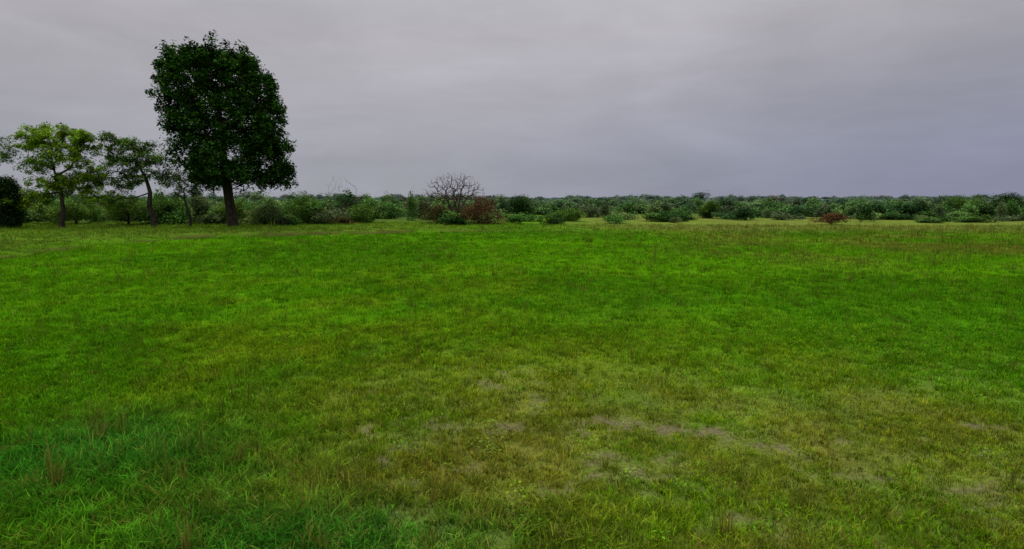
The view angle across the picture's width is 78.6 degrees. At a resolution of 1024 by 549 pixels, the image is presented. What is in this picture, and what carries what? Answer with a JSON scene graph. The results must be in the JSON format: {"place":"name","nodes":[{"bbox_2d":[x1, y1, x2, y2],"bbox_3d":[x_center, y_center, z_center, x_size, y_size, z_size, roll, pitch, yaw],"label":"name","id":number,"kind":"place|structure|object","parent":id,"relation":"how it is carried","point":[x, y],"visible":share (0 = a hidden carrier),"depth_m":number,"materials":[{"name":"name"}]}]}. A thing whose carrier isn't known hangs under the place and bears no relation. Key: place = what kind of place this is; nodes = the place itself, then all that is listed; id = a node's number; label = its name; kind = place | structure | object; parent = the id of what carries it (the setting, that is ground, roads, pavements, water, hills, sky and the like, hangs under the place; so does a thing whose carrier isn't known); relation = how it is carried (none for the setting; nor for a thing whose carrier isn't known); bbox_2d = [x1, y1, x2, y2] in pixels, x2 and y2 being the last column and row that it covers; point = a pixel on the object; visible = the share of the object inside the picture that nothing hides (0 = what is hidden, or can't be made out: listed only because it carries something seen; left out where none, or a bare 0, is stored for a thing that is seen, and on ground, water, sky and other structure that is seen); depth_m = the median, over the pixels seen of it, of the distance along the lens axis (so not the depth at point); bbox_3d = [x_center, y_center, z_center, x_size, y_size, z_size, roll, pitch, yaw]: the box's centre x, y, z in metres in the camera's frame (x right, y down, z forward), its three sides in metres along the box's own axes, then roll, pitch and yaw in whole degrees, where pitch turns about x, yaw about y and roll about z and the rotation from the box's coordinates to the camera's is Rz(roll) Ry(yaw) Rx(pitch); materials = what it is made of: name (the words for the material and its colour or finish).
{"place":"outdoors","nodes":[
{"label":"outdoors","id":0,"kind":"place"},
{"bbox_2d":[0,198,1023,548],"bbox_3d":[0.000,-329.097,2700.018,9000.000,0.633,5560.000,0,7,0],"label":"ground","id":1,"kind":"structure","parent":0,"point":[724,438],"depth_m":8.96,"materials":[{"name":"green plant"}]},
{"bbox_2d":[0,136,21,165],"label":"acacia tree","id":2,"kind":"object","parent":1,"relation":"on","point":[4,156],"visible":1,"depth_m":47.31,"materials":[{"name":"green plant"}]},
{"bbox_2d":[0,174,29,227],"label":"dark thorn shrub","id":3,"kind":"object","parent":1,"relation":"on","point":[11,215],"visible":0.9,"depth_m":48.12,"materials":[{"name":"green plant"}]},
{"bbox_2d":[0,122,119,227],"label":"acacia tree","id":4,"kind":"object","parent":1,"relation":"on","point":[61,183],"visible":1,"depth_m":48.02,"materials":[{"name":"green plant"}]},
{"bbox_2d":[43,197,101,223],"bbox_3d":[-38.712,-5.531,55.090,3.681,2.752,4.062,0,7,0],"label":"green shrub","id":5,"kind":"object","parent":1,"relation":"on","point":[76,213],"visible":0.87,"depth_m":54.45,"materials":[{"name":"green plant"}]},
{"bbox_2d":[100,195,148,224],"bbox_3d":[-33.076,-5.408,53.747,4.055,2.835,3.276,-1,7,-8],"label":"green shrub","id":6,"kind":"object","parent":1,"relation":"on","point":[129,212],"visible":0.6,"depth_m":53.35,"materials":[{"name":"green plant"}]},
{"bbox_2d":[89,131,177,226],"bbox_3d":[-30.165,-7.468,50.011,6.792,7.835,3.604,0,7,0],"label":"acacia tree","id":7,"kind":"object","parent":1,"relation":"on","point":[138,164],"visible":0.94,"depth_m":49.75,"materials":[{"name":"green plant"}]},
{"bbox_2d":[152,197,184,223],"bbox_3d":[-30.658,-5.562,55.741,2.406,2.655,3.291,7,10,44],"label":"green shrub","id":8,"kind":"object","parent":1,"relation":"on","point":[165,204],"visible":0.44,"depth_m":55.15,"materials":[{"name":"green plant"}]},
{"bbox_2d":[159,170,203,225],"bbox_3d":[-26.668,-6.017,50.534,3.783,4.855,2.378,0,7,0],"label":"acacia tree","id":9,"kind":"object","parent":1,"relation":"on","point":[179,186],"visible":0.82,"depth_m":50.42,"materials":[{"name":"green plant"}]},
{"bbox_2d":[144,30,299,226],"bbox_3d":[-22.902,-11.050,49.965,11.409,15.200,10.008,0,7,0],"label":"broadleaf tree","id":10,"kind":"object","parent":1,"relation":"on","point":[205,65],"visible":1,"depth_m":47.79,"materials":[{"name":"green plant"}]},
{"bbox_2d":[214,200,245,223],"bbox_3d":[-25.540,-5.580,56.741,3.127,2.446,2.829,0,7,0],"label":"green shrub","id":11,"kind":"object","parent":1,"relation":"on","point":[238,206],"visible":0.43,"depth_m":56.41,"materials":[{"name":"green plant"}]},
{"bbox_2d":[289,191,315,214],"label":"green shrub","id":12,"kind":"object","parent":1,"relation":"on","point":[299,202],"visible":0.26,"depth_m":58.17,"materials":[{"name":"green plant"}]},
{"bbox_2d":[290,199,334,223],"bbox_3d":[-17.684,-5.450,55.687,3.628,2.445,3.170,0,7,0],"label":"green shrub","id":13,"kind":"object","parent":1,"relation":"on","point":[304,214],"visible":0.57,"depth_m":55.00,"materials":[{"name":"green plant"}]},
{"bbox_2d":[323,179,356,215],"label":"bare shrub","id":14,"kind":"object","parent":1,"relation":"on","point":[343,211],"visible":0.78,"depth_m":65.36,"materials":[{"name":"grey plant"}]},
{"bbox_2d":[328,217,356,223],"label":"rusty shrub","id":15,"kind":"object","parent":1,"relation":"on","point":[342,220],"visible":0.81,"depth_m":53.71,"materials":[{"name":"brown plant"}]},
{"bbox_2d":[344,204,388,222],"bbox_3d":[-13.670,-5.519,57.617,3.561,2.113,4.470,-7,10,-43],"label":"green shrub","id":16,"kind":"object","parent":1,"relation":"on","point":[366,212],"visible":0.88,"depth_m":56.82,"materials":[{"name":"green plant"}]},
{"bbox_2d":[420,202,449,222],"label":"rusty shrub","id":17,"kind":"object","parent":1,"relation":"on","point":[440,208],"visible":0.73,"depth_m":55.37,"materials":[{"name":"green plant"}]},
{"bbox_2d":[424,173,484,222],"bbox_3d":[-5.318,-6.844,57.091,5.739,4.922,5.721,6,9,42],"label":"bare shrub","id":18,"kind":"object","parent":1,"relation":"on","point":[454,199],"visible":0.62,"depth_m":56.83,"materials":[{"name":"grey plant"}]},
{"bbox_2d":[460,195,508,223],"bbox_3d":[-2.474,-5.787,56.879,4.408,2.823,5.444,0,7,0],"label":"rusty shrub","id":19,"kind":"object","parent":1,"relation":"on","point":[481,208],"visible":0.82,"depth_m":55.92,"materials":[{"name":"brown plant"}]},
{"bbox_2d":[505,194,537,214],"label":"green shrub","id":20,"kind":"object","parent":1,"relation":"on","point":[522,203],"visible":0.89,"depth_m":73.85,"materials":[{"name":"green plant"}]},
{"bbox_2d":[21,185,1023,225],"bbox_3d":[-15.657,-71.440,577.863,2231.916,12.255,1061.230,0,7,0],"label":"distant shrubs","id":21,"kind":"object","parent":1,"relation":"on","point":[263,210],"visible":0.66,"depth_m":73.26,"materials":[{"name":"green plant"}]},
{"bbox_2d":[550,206,587,220],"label":"green shrub","id":22,"kind":"object","parent":1,"relation":"on","point":[569,214],"visible":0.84,"depth_m":64.80,"materials":[{"name":"green plant"}]},
{"bbox_2d":[696,200,719,217],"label":"green shrub","id":23,"kind":"object","parent":1,"relation":"on","point":[709,208],"visible":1,"depth_m":77.36,"materials":[{"name":"green plant"}]},
{"bbox_2d":[809,212,850,224],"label":"rusty shrub","id":24,"kind":"object","parent":1,"relation":"on","point":[829,218],"visible":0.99,"depth_m":59.12,"materials":[{"name":"brown plant"}]},
{"bbox_2d":[941,194,983,209],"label":"green shrub","id":25,"kind":"object","parent":1,"relation":"on","point":[956,202],"visible":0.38,"depth_m":84.27,"materials":[{"name":"green plant"}]},
{"bbox_2d":[991,191,1023,207],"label":"green shrub","id":26,"kind":"object","parent":1,"relation":"on","point":[1005,198],"visible":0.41,"depth_m":88.67,"materials":[{"name":"green plant"}]},
{"bbox_2d":[0,0,1023,197],"label":"sky","id":27,"kind":"structure","parent":0,"point":[532,98],"materials":[{"name":"grey"}]}
]}

